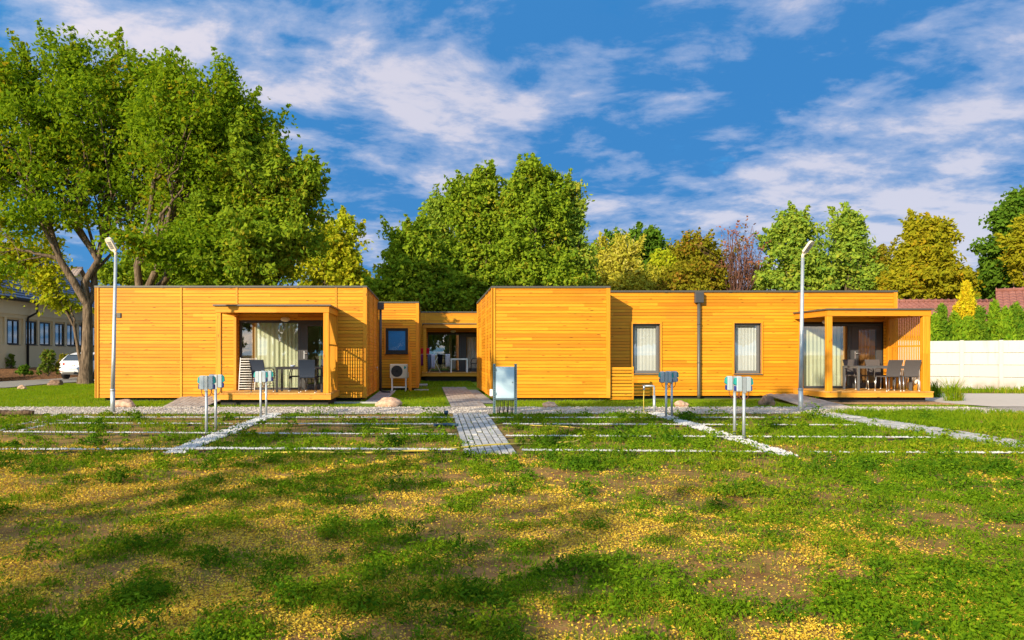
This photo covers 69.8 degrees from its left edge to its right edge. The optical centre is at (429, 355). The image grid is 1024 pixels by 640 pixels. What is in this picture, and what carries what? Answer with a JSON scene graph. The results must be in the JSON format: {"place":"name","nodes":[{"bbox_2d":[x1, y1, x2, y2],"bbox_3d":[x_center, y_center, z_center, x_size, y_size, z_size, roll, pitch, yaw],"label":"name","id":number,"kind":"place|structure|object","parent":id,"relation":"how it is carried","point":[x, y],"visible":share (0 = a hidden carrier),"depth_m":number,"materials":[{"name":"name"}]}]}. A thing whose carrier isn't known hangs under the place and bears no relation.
{"place":"outdoors","nodes":[
{"label":"outdoors","id":0,"kind":"place"},
{"bbox_2d":[0,377,94,387],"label":"road","id":1,"kind":"structure","parent":0,"point":[4,384],"depth_m":35.53,"materials":[{"name":"grey asphalt"}]},
{"bbox_2d":[59,352,94,378],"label":"parked car","id":2,"kind":"object","parent":1,"relation":"on","point":[69,364],"visible":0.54,"depth_m":40.04,"materials":[{"name":"white paint"}]},
{"bbox_2d":[442,387,485,406],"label":"paver path","id":3,"kind":"structure","parent":0,"point":[460,396],"depth_m":22.16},
{"bbox_2d":[453,413,515,453],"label":"paver path","id":4,"kind":"structure","parent":0,"point":[482,431],"depth_m":12.49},
{"bbox_2d":[0,380,991,406],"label":"lawn","id":5,"kind":"structure","parent":0,"point":[779,401],"depth_m":20.49,"materials":[{"name":"green plant"}]},
{"bbox_2d":[0,18,183,383],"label":"broadleaf tree","id":6,"kind":"object","parent":5,"relation":"on","point":[61,146],"visible":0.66,"depth_m":32.54,"materials":[{"name":"green plant"}]},
{"bbox_2d":[91,46,309,285],"bbox_3d":[-9.544,-5.533,30.457,9.007,14.189,6.432,0,0,0],"label":"broadleaf tree","id":7,"kind":"object","parent":5,"relation":"on","point":[197,119],"visible":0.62,"depth_m":29.28,"materials":[{"name":"green plant"}]},
{"bbox_2d":[94,285,389,404],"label":"timber house","id":8,"kind":"structure","parent":5,"relation":"on","point":[174,343],"depth_m":21.57,"materials":[{"name":"orange wood"}]},
{"bbox_2d":[249,360,274,392],"bbox_3d":[-4.676,0.580,20.202,0.513,0.901,0.595,0,0,18],"label":"garden chair","id":9,"kind":"object","parent":8,"relation":"on","point":[256,365],"visible":0.67,"depth_m":20.00,"materials":[{"name":"metal"}]},
{"bbox_2d":[240,320,322,389],"bbox_3d":[-4.310,0.000,21.785,2.700,2.060,0.259,0,0,0],"label":"sliding door","id":10,"kind":"structure","parent":8,"relation":"in","point":[277,343],"depth_m":21.88,"materials":[{"name":"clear glass"}]},
{"bbox_2d":[276,367,322,391],"bbox_3d":[-3.620,0.679,20.500,1.300,0.700,0.750,0,0,0],"label":"garden table","id":11,"kind":"object","parent":8,"relation":"on","point":[282,368],"visible":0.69,"depth_m":20.13,"materials":[{"name":"metal"}]},
{"bbox_2d":[298,360,317,392],"bbox_3d":[-3.346,0.580,19.920,0.513,0.901,0.595,0,0,-4],"label":"garden chair","id":12,"kind":"object","parent":8,"relation":"on","point":[306,368],"visible":1,"depth_m":19.72,"materials":[{"name":"metal"}]},
{"bbox_2d":[301,323,322,386],"bbox_3d":[-3.434,0.006,21.649,0.832,1.918,0.141,0,0,0],"label":"door","id":13,"kind":"structure","parent":8,"relation":"in","point":[304,326],"depth_m":21.65,"materials":[{"name":"black glass"}]},
{"bbox_2d":[173,105,338,285],"bbox_3d":[-7.410,-4.241,29.452,7.328,11.422,5.244,0,0,0],"label":"broadleaf tree","id":14,"kind":"object","parent":5,"relation":"on","point":[276,168],"visible":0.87,"depth_m":29.15,"materials":[{"name":"green plant"}]},
{"bbox_2d":[375,397,401,406],"bbox_3d":[-1.097,1.277,19.280,0.738,0.332,0.539,0,0,0],"label":"boulder","id":15,"kind":"object","parent":5,"relation":"on","point":[389,402],"visible":0.82,"depth_m":19.12,"materials":[{"name":"beige stone"}]},
{"bbox_2d":[390,364,408,390],"bbox_3d":[-1.135,0.855,27.391,0.730,1.030,0.318,0,0,0],"label":"air conditioner","id":16,"kind":"object","parent":5,"relation":"on","point":[398,370],"visible":0.98,"depth_m":27.25,"materials":[{"name":"beige plastic"}]},
{"bbox_2d":[382,302,420,389],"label":"timber house","id":17,"kind":"structure","parent":5,"relation":"on","point":[401,330],"depth_m":28.00,"materials":[{"name":"orange wood"}]},
{"bbox_2d":[384,327,409,353],"bbox_3d":[-1.275,-0.562,28.052,0.980,1.065,0.243,0,0,0],"label":"window","id":18,"kind":"structure","parent":17,"relation":"in","point":[396,339],"depth_m":28.03,"materials":[{"name":"blue glass"}]},
{"bbox_2d":[610,366,633,399],"bbox_3d":[5.715,0.840,21.677,0.710,1.000,0.067,0,0,0],"label":"slat fence","id":19,"kind":"object","parent":5,"relation":"on","point":[623,378],"visible":0.98,"depth_m":21.64,"materials":[{"name":"orange wood"}]},
{"bbox_2d":[477,286,933,401],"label":"timber house","id":20,"kind":"structure","parent":5,"relation":"on","point":[562,343],"depth_m":22.70,"materials":[{"name":"orange wood"}]},
{"bbox_2d":[630,322,661,374],"bbox_3d":[6.745,-0.212,22.787,0.980,1.645,0.314,0,0,0],"label":"window","id":21,"kind":"structure","parent":20,"relation":"in","point":[644,336],"depth_m":22.93,"materials":[{"name":"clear glass"}]},
{"bbox_2d":[732,321,762,374],"bbox_3d":[9.905,-0.222,22.787,0.960,1.665,0.314,0,0,0],"label":"window","id":22,"kind":"structure","parent":20,"relation":"in","point":[745,334],"depth_m":22.93,"materials":[{"name":"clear glass"}]},
{"bbox_2d":[803,324,881,387],"bbox_3d":[12.902,0.030,22.915,2.515,2.000,0.259,0,0,0],"label":"sliding door","id":23,"kind":"structure","parent":20,"relation":"in","point":[814,334],"depth_m":23.00,"materials":[{"name":"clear glass"}]},
{"bbox_2d":[843,360,869,389],"bbox_3d":[13.013,0.590,22.250,0.513,0.901,0.595,0,0,-8],"label":"garden chair","id":24,"kind":"object","parent":20,"relation":"on","point":[850,371],"visible":0.66,"depth_m":22.41,"materials":[{"name":"metal"}]},
{"bbox_2d":[851,327,879,385],"bbox_3d":[13.651,0.036,22.779,0.902,1.858,0.141,0,0,0],"label":"door","id":25,"kind":"structure","parent":20,"relation":"in","point":[855,353],"depth_m":22.78,"materials":[{"name":"brown glass"}]},
{"bbox_2d":[842,366,911,390],"bbox_3d":[13.270,0.679,21.620,1.580,0.720,0.800,0,0,0],"label":"garden table","id":26,"kind":"object","parent":20,"relation":"on","point":[858,378],"visible":0.63,"depth_m":21.24,"materials":[{"name":"grey metal"}]},
{"bbox_2d":[865,360,889,388],"bbox_3d":[13.682,0.590,22.270,0.513,0.901,0.595,0,0,2],"label":"garden chair","id":27,"kind":"object","parent":20,"relation":"on","point":[873,363],"visible":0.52,"depth_m":22.44,"materials":[{"name":"metal"}]},
{"bbox_2d":[874,360,902,390],"bbox_3d":[13.245,0.590,21.000,0.513,0.901,0.595,0,0,-6],"label":"garden chair","id":28,"kind":"object","parent":20,"relation":"on","point":[893,368],"visible":1,"depth_m":20.80,"materials":[{"name":"metal"}]},
{"bbox_2d":[893,360,921,390],"bbox_3d":[13.817,0.590,21.050,0.513,0.901,0.595,0,0,3],"label":"garden chair","id":29,"kind":"object","parent":20,"relation":"on","point":[911,368],"visible":0.83,"depth_m":20.85,"materials":[{"name":"metal"}]},
{"bbox_2d":[834,401,965,404],"bbox_3d":[14.098,1.350,20.601,6.484,0.001,1.893,0,0,0],"label":"wood chip bed","id":30,"kind":"object","parent":5,"relation":"on","point":[923,403],"visible":0.45,"depth_m":20.28,"materials":[{"name":"brown wood"}]},
{"bbox_2d":[0,379,1023,639],"bbox_3d":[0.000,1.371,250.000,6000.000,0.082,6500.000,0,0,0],"label":"ground","id":31,"kind":"structure","parent":0,"point":[788,583],"depth_m":5.64,"materials":[{"name":"soil"}]},
{"bbox_2d":[0,410,33,415],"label":"log","id":32,"kind":"object","parent":31,"relation":"on","point":[19,412],"visible":0.73,"depth_m":16.32,"materials":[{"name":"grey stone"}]},
{"bbox_2d":[0,367,77,380],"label":"mulch bed","id":33,"kind":"object","parent":31,"relation":"on","point":[7,374],"visible":0.16,"depth_m":40.15,"materials":[{"name":"brown soil"}]},
{"bbox_2d":[15,364,33,375],"bbox_3d":[-21.193,0.777,38.032,0.955,0.675,0.874,0,0,0],"label":"shrub","id":34,"kind":"object","parent":33,"relation":"on","point":[23,369],"visible":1,"depth_m":37.91,"materials":[{"name":"green plant"}]},
{"bbox_2d":[0,261,94,367],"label":"office building","id":35,"kind":"structure","parent":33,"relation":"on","point":[28,335],"depth_m":45.89,"materials":[{"name":"paint"}]},
{"bbox_2d":[7,319,18,344],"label":"window","id":36,"kind":"structure","parent":35,"relation":"in","point":[11,322],"depth_m":43.98,"materials":[{"name":"blue glass"}]},
{"bbox_2d":[40,322,49,345],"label":"window","id":37,"kind":"structure","parent":35,"relation":"in","point":[42,324],"depth_m":47.60,"materials":[{"name":"blue glass"}]},
{"bbox_2d":[55,323,63,345],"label":"window","id":38,"kind":"structure","parent":35,"relation":"in","point":[57,326],"depth_m":49.50,"materials":[{"name":"blue glass"}]},
{"bbox_2d":[36,349,61,375],"bbox_3d":[-20.165,0.385,38.456,1.146,1.462,1.235,0,0,16],"label":"shrub","id":39,"kind":"object","parent":33,"relation":"on","point":[47,356],"visible":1,"depth_m":38.35,"materials":[{"name":"green plant"}]},
{"bbox_2d":[0,228,94,366],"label":"broadleaf tree","id":40,"kind":"object","parent":31,"relation":"on","point":[56,297],"visible":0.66,"depth_m":36.84,"materials":[{"name":"green plant"}]},
{"bbox_2d":[105,237,121,411],"bbox_3d":[-7.427,-0.660,17.063,0.249,4.159,0.334,0,0,31],"label":"street lamp","id":41,"kind":"object","parent":31,"relation":"on","point":[109,241],"visible":0.99,"depth_m":17.09,"materials":[{"name":"metal"}]},
{"bbox_2d":[0,447,318,452],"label":"stone line","id":42,"kind":"object","parent":31,"relation":"on","point":[165,448],"visible":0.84,"depth_m":10.23,"materials":[{"name":"white stone"}]},
{"bbox_2d":[87,239,262,285],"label":"broadleaf tree","id":43,"kind":"object","parent":31,"relation":"on","point":[125,272],"visible":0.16,"depth_m":49.13,"materials":[{"name":"green plant"}]},
{"bbox_2d":[197,375,215,434],"bbox_3d":[-3.811,0.885,12.423,0.310,1.070,0.100,0,0,0],"label":"power pedestal","id":44,"kind":"object","parent":31,"relation":"on","point":[206,383],"visible":0.99,"depth_m":12.38,"materials":[{"name":"metal"}]},
{"bbox_2d":[209,374,224,431],"bbox_3d":[-3.844,0.885,13.068,0.310,1.070,0.100,0,0,-3],"label":"power pedestal","id":45,"kind":"object","parent":31,"relation":"on","point":[220,380],"visible":0.61,"depth_m":13.03,"materials":[{"name":"metal"}]},
{"bbox_2d":[163,412,281,453],"bbox_3d":[-3.567,1.345,13.450,0.416,0.060,6.839,0,0,0],"label":"stone strip","id":46,"kind":"object","parent":31,"relation":"on","point":[206,439],"visible":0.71,"depth_m":11.94,"materials":[{"name":"white gravel"}]},
{"bbox_2d":[3,431,456,436],"bbox_3d":[-3.458,1.341,12.351,7.851,0.084,0.136,0,0,3],"label":"stone line","id":47,"kind":"object","parent":31,"relation":"on","point":[198,432],"visible":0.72,"depth_m":12.36,"materials":[{"name":"white stone"}]},
{"bbox_2d":[64,422,455,426],"bbox_3d":[-3.355,1.341,14.053,7.754,0.084,0.140,0,0,2],"label":"stone line","id":48,"kind":"object","parent":31,"relation":"on","point":[265,423],"visible":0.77,"depth_m":14.02,"materials":[{"name":"white stone"}]},
{"bbox_2d":[254,371,267,416],"bbox_3d":[-3.652,0.885,15.718,0.310,1.070,0.100,0,0,4],"label":"power pedestal","id":49,"kind":"object","parent":31,"relation":"on","point":[260,377],"visible":0.97,"depth_m":15.68,"materials":[{"name":"metal"}]},
{"bbox_2d":[73,416,456,419],"bbox_3d":[-3.518,1.341,15.477,8.205,0.084,0.142,0,0,0],"label":"stone line","id":50,"kind":"object","parent":31,"relation":"on","point":[268,417],"visible":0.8,"depth_m":15.44,"materials":[{"name":"white stone"}]},
{"bbox_2d":[197,447,454,452],"bbox_3d":[-1.470,1.341,10.278,3.714,0.085,0.140,0,0,3],"label":"stone line","id":51,"kind":"object","parent":31,"relation":"on","point":[338,448],"visible":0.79,"depth_m":10.24,"materials":[{"name":"white stone"}]},
{"bbox_2d":[291,205,374,285],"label":"broadleaf tree","id":52,"kind":"object","parent":31,"relation":"on","point":[339,265],"visible":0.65,"depth_m":57.06,"materials":[{"name":"yellow plant"}]},
{"bbox_2d":[361,207,476,310],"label":"broadleaf tree","id":53,"kind":"object","parent":31,"relation":"on","point":[416,268],"visible":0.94,"depth_m":43.94,"materials":[{"name":"green plant"}]},
{"bbox_2d":[266,431,601,453],"bbox_3d":[0.586,1.337,10.882,5.926,0.041,0.978,0,0,-27],"label":"stone line","id":54,"kind":"object","parent":31,"relation":"on","point":[439,450],"visible":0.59,"depth_m":10.38,"materials":[{"name":"stone"}]},
{"bbox_2d":[421,183,475,310],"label":"broadleaf tree","id":55,"kind":"object","parent":31,"relation":"on","point":[434,205],"visible":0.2,"depth_m":48.16,"materials":[{"name":"green plant"}]},
{"bbox_2d":[421,311,476,380],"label":"timber house","id":56,"kind":"structure","parent":31,"relation":"on","point":[453,334],"depth_m":36.00,"materials":[{"name":"orange wood"}]},
{"bbox_2d":[428,333,476,371],"bbox_3d":[1.240,-0.125,36.215,2.720,1.890,0.258,0,0,0],"label":"sliding door","id":57,"kind":"structure","parent":56,"relation":"in","point":[441,343],"depth_m":36.31,"materials":[{"name":"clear glass"}]},
{"bbox_2d":[460,335,476,369],"bbox_3d":[2.021,-0.119,36.115,1.042,1.749,0.070,0,0,0],"label":"door","id":58,"kind":"structure","parent":56,"relation":"in","point":[462,337],"depth_m":36.08,"materials":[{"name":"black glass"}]},
{"bbox_2d":[439,159,526,310],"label":"broadleaf tree","id":59,"kind":"object","parent":31,"relation":"on","point":[471,202],"visible":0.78,"depth_m":46.06,"materials":[{"name":"green plant"}]},
{"bbox_2d":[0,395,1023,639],"bbox_3d":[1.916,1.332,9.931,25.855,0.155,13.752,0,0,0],"label":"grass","id":60,"kind":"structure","parent":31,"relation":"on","point":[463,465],"depth_m":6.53,"materials":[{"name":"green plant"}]},
{"bbox_2d":[0,440,1023,639],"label":"fallen yellow leaves","id":61,"kind":"object","parent":31,"relation":"on","point":[320,626],"visible":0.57,"depth_m":5.37,"materials":[{"name":"yellow plant"}]},
{"bbox_2d":[0,407,1023,639],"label":"weed tufts","id":62,"kind":"object","parent":31,"relation":"on","point":[120,475],"visible":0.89,"depth_m":5.10,"materials":[{"name":"green plant"}]},
{"bbox_2d":[486,152,597,285],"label":"broadleaf tree","id":63,"kind":"object","parent":31,"relation":"on","point":[539,255],"visible":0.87,"depth_m":45.05,"materials":[{"name":"green plant"}]},
{"bbox_2d":[555,167,604,285],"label":"broadleaf tree","id":64,"kind":"object","parent":31,"relation":"on","point":[578,223],"visible":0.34,"depth_m":46.32,"materials":[{"name":"green plant"}]},
{"bbox_2d":[589,229,665,289],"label":"birch tree","id":65,"kind":"object","parent":31,"relation":"on","point":[620,267],"visible":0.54,"depth_m":58.99,"materials":[{"name":"yellow plant"}]},
{"bbox_2d":[598,221,675,268],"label":"broadleaf tree","id":66,"kind":"object","parent":31,"relation":"on","point":[654,237],"visible":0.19,"depth_m":69.02,"materials":[{"name":"green plant"}]},
{"bbox_2d":[522,448,780,455],"bbox_3d":[3.045,1.341,10.054,3.546,0.084,0.142,0,0,3],"label":"stone line","id":67,"kind":"object","parent":31,"relation":"on","point":[757,451],"visible":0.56,"depth_m":10.02,"materials":[{"name":"white stone"}]},
{"bbox_2d":[648,248,678,276],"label":"broadleaf tree","id":68,"kind":"object","parent":31,"relation":"on","point":[668,257],"visible":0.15,"depth_m":63.88,"materials":[{"name":"yellow plant"}]},
{"bbox_2d":[658,371,673,417],"bbox_3d":[5.044,0.885,15.556,0.310,1.070,0.100,0,0,5],"label":"power pedestal","id":69,"kind":"object","parent":31,"relation":"on","point":[666,377],"visible":0.98,"depth_m":15.52,"materials":[{"name":"metal"}]},
{"bbox_2d":[486,416,861,419],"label":"stone line","id":70,"kind":"object","parent":31,"relation":"on","point":[657,417],"visible":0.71,"depth_m":15.39,"materials":[{"name":"white stone"}]},
{"bbox_2d":[503,423,879,427],"bbox_3d":[4.954,1.341,13.877,7.135,0.084,0.141,0,0,2],"label":"stone line","id":71,"kind":"object","parent":31,"relation":"on","point":[656,424],"visible":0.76,"depth_m":13.88,"materials":[{"name":"white stone"}]},
{"bbox_2d":[654,226,743,289],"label":"broadleaf tree","id":72,"kind":"object","parent":31,"relation":"on","point":[694,269],"visible":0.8,"depth_m":56.80,"materials":[{"name":"yellow plant"}]},
{"bbox_2d":[505,434,934,439],"bbox_3d":[4.718,1.341,11.826,6.969,0.084,0.142,0,0,2],"label":"stone line","id":73,"kind":"object","parent":31,"relation":"on","point":[513,435],"visible":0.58,"depth_m":11.78,"materials":[{"name":"white stone"}]},
{"bbox_2d":[649,412,797,456],"bbox_3d":[5.026,1.344,13.348,0.419,0.061,7.263,0,0,3],"label":"stone strip","id":74,"kind":"object","parent":31,"relation":"on","point":[684,422],"visible":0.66,"depth_m":12.18,"materials":[{"name":"grey gravel"}]},
{"bbox_2d":[724,376,741,435],"bbox_3d":[5.068,0.885,12.124,0.310,1.070,0.100,0,0,3],"label":"power pedestal","id":75,"kind":"object","parent":74,"relation":"on","point":[728,382],"visible":0.61,"depth_m":12.09,"materials":[{"name":"metal"}]},
{"bbox_2d":[733,377,752,438],"bbox_3d":[5.058,0.885,11.748,0.310,1.070,0.100,0,0,-2],"label":"power pedestal","id":76,"kind":"object","parent":74,"relation":"on","point":[743,385],"visible":0.98,"depth_m":11.71,"materials":[{"name":"metal"}]},
{"bbox_2d":[695,216,770,289],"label":"broadleaf tree","id":77,"kind":"object","parent":31,"relation":"on","point":[739,274],"visible":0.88,"depth_m":55.82,"materials":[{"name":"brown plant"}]},
{"bbox_2d":[743,200,849,289],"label":"broadleaf tree","id":78,"kind":"object","parent":31,"relation":"on","point":[791,232],"visible":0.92,"depth_m":55.10,"materials":[{"name":"green plant"}]},
{"bbox_2d":[798,241,814,411],"bbox_3d":[9.025,-0.655,17.461,0.224,4.150,0.340,0,0,-39],"label":"street lamp","id":79,"kind":"object","parent":31,"relation":"on","point":[807,247],"visible":0.96,"depth_m":17.49,"materials":[{"name":"metal"}]},
{"bbox_2d":[818,201,888,289],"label":"broadleaf tree","id":80,"kind":"object","parent":31,"relation":"on","point":[847,229],"visible":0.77,"depth_m":56.14,"materials":[{"name":"green plant"}]},
{"bbox_2d":[866,234,899,284],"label":"broadleaf tree","id":81,"kind":"object","parent":31,"relation":"on","point":[883,257],"visible":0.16,"depth_m":65.33,"materials":[{"name":"green plant"}]},
{"bbox_2d":[805,451,1022,456],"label":"stone line","id":82,"kind":"object","parent":31,"relation":"on","point":[997,452],"visible":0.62,"depth_m":9.87,"materials":[{"name":"white stone"}]},
{"bbox_2d":[872,208,985,298],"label":"broadleaf tree","id":83,"kind":"object","parent":31,"relation":"on","point":[926,264],"visible":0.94,"depth_m":52.85,"materials":[{"name":"yellow plant"}]},
{"bbox_2d":[919,312,952,376],"bbox_3d":[22.474,-0.268,32.452,1.420,3.376,1.610,0,0,0],"label":"thuja tree","id":84,"kind":"object","parent":31,"relation":"on","point":[935,330],"visible":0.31,"depth_m":32.22,"materials":[{"name":"green plant"}]},
{"bbox_2d":[935,303,953,376],"bbox_3d":[22.828,-0.482,32.583,1.532,3.805,1.493,0,0,0],"label":"thuja tree","id":85,"kind":"object","parent":31,"relation":"on","point":[942,311],"visible":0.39,"depth_m":32.40,"materials":[{"name":"green plant"}]},
{"bbox_2d":[898,299,992,340],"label":"tiled house","id":86,"kind":"structure","parent":31,"relation":"on","point":[918,303],"depth_m":45.55,"materials":[{"name":"brown tile"}]},
{"bbox_2d":[948,310,961,376],"bbox_3d":[23.640,-0.320,32.734,1.651,3.481,1.576,0,0,34],"label":"thuja tree","id":87,"kind":"object","parent":31,"relation":"on","point":[955,319],"visible":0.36,"depth_m":32.55,"materials":[{"name":"green plant"}]},
{"bbox_2d":[900,340,1023,388],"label":"concrete fence","id":88,"kind":"object","parent":31,"relation":"on","point":[998,370],"visible":0.48,"depth_m":28.82,"materials":[{"name":"white concrete"}]},
{"bbox_2d":[944,314,981,376],"bbox_3d":[23.441,-0.233,31.824,1.860,3.307,1.984,0,0,0],"label":"thuja tree","id":89,"kind":"object","parent":31,"relation":"on","point":[967,325],"visible":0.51,"depth_m":31.71,"materials":[{"name":"green plant"}]},
{"bbox_2d":[905,384,1023,393],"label":"grass","id":90,"kind":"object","parent":31,"relation":"on","point":[1003,390],"visible":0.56,"depth_m":26.43,"materials":[{"name":"green plant"}]},
{"bbox_2d":[952,279,977,319],"bbox_3d":[26.118,-1.152,35.578,2.891,5.144,2.718,0,0,0],"label":"golden conifer","id":91,"kind":"object","parent":31,"relation":"on","point":[967,304],"visible":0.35,"depth_m":35.33,"materials":[{"name":"yellow plant"}]},
{"bbox_2d":[925,393,1023,406],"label":"drive","id":92,"kind":"structure","parent":31,"relation":"on","point":[999,399],"depth_m":22.04,"materials":[{"name":"grey concrete"}]},
{"bbox_2d":[934,375,968,400],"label":"ornamental grass","id":93,"kind":"object","parent":92,"relation":"on","point":[951,396],"depth_m":21.35,"materials":[{"name":"green plant"}]},
{"bbox_2d":[973,305,992,352],"bbox_3d":[24.180,-0.401,31.942,1.575,3.642,1.536,0,0,23],"label":"thuja tree","id":94,"kind":"object","parent":31,"relation":"on","point":[980,316],"visible":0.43,"depth_m":31.86,"materials":[{"name":"green plant"}]},
{"bbox_2d":[974,274,992,298],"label":"broadleaf tree","id":95,"kind":"object","parent":31,"relation":"on","point":[984,293],"visible":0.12,"depth_m":58.78,"materials":[{"name":"green plant"}]},
{"bbox_2d":[986,299,1000,339],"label":"thuja tree","id":96,"kind":"object","parent":31,"relation":"on","point":[994,311],"visible":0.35,"depth_m":32.08,"materials":[{"name":"green plant"}]},
{"bbox_2d":[966,184,1023,298],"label":"broadleaf tree","id":97,"kind":"object","parent":31,"relation":"on","point":[1004,213],"visible":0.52,"depth_m":51.89,"materials":[{"name":"green plant"}]},
{"bbox_2d":[989,305,1023,377],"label":"thuja tree","id":98,"kind":"object","parent":31,"relation":"on","point":[1005,327],"visible":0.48,"depth_m":31.17,"materials":[{"name":"green plant"}]},
{"bbox_2d":[993,214,1023,287],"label":"broadleaf tree","id":99,"kind":"object","parent":31,"relation":"on","point":[1014,244],"visible":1,"depth_m":48.06,"materials":[{"name":"yellow plant"}]},
{"bbox_2d":[1010,300,1023,377],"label":"thuja tree","id":100,"kind":"object","parent":31,"relation":"on","point":[1017,314],"visible":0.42,"depth_m":31.30,"materials":[{"name":"green plant"}]},
{"bbox_2d":[0,406,1023,413],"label":"gravel path","id":101,"kind":"structure","parent":0,"point":[531,409],"depth_m":18.15,"materials":[{"name":"grey gravel"}]},
{"bbox_2d":[163,396,220,406],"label":"paver ramp","id":102,"kind":"structure","parent":101,"relation":"on","point":[191,401],"depth_m":19.85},
{"bbox_2d":[490,364,516,414],"bbox_3d":[1.691,0.810,16.776,0.623,1.220,0.067,0,0,0],"label":"distribution board","id":103,"kind":"object","parent":101,"relation":"on","point":[504,382],"visible":0.91,"depth_m":16.76,"materials":[{"name":"metal"}]},
{"bbox_2d":[765,394,849,406],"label":"paver ramp","id":104,"kind":"structure","parent":101,"relation":"on","point":[793,398],"depth_m":20.40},
{"bbox_2d":[0,0,1023,289],"label":"sky","id":105,"kind":"structure","parent":0,"point":[676,116],"materials":[{"name":"blue"}]},
{"bbox_2d":[813,413,1023,448],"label":"paver path","id":106,"kind":"structure","parent":0,"point":[888,423],"depth_m":13.55,"materials":[{"name":"grey stone"}]},
{"bbox_2d":[826,406,1023,429],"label":"verge grass","id":107,"kind":"structure","parent":0,"point":[970,415],"depth_m":15.31,"materials":[{"name":"green plant"}]},
{"bbox_2d":[995,287,1023,310],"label":"tiled house","id":108,"kind":"structure","parent":0,"point":[1004,296],"depth_m":41.51,"materials":[{"name":"brown tile"}]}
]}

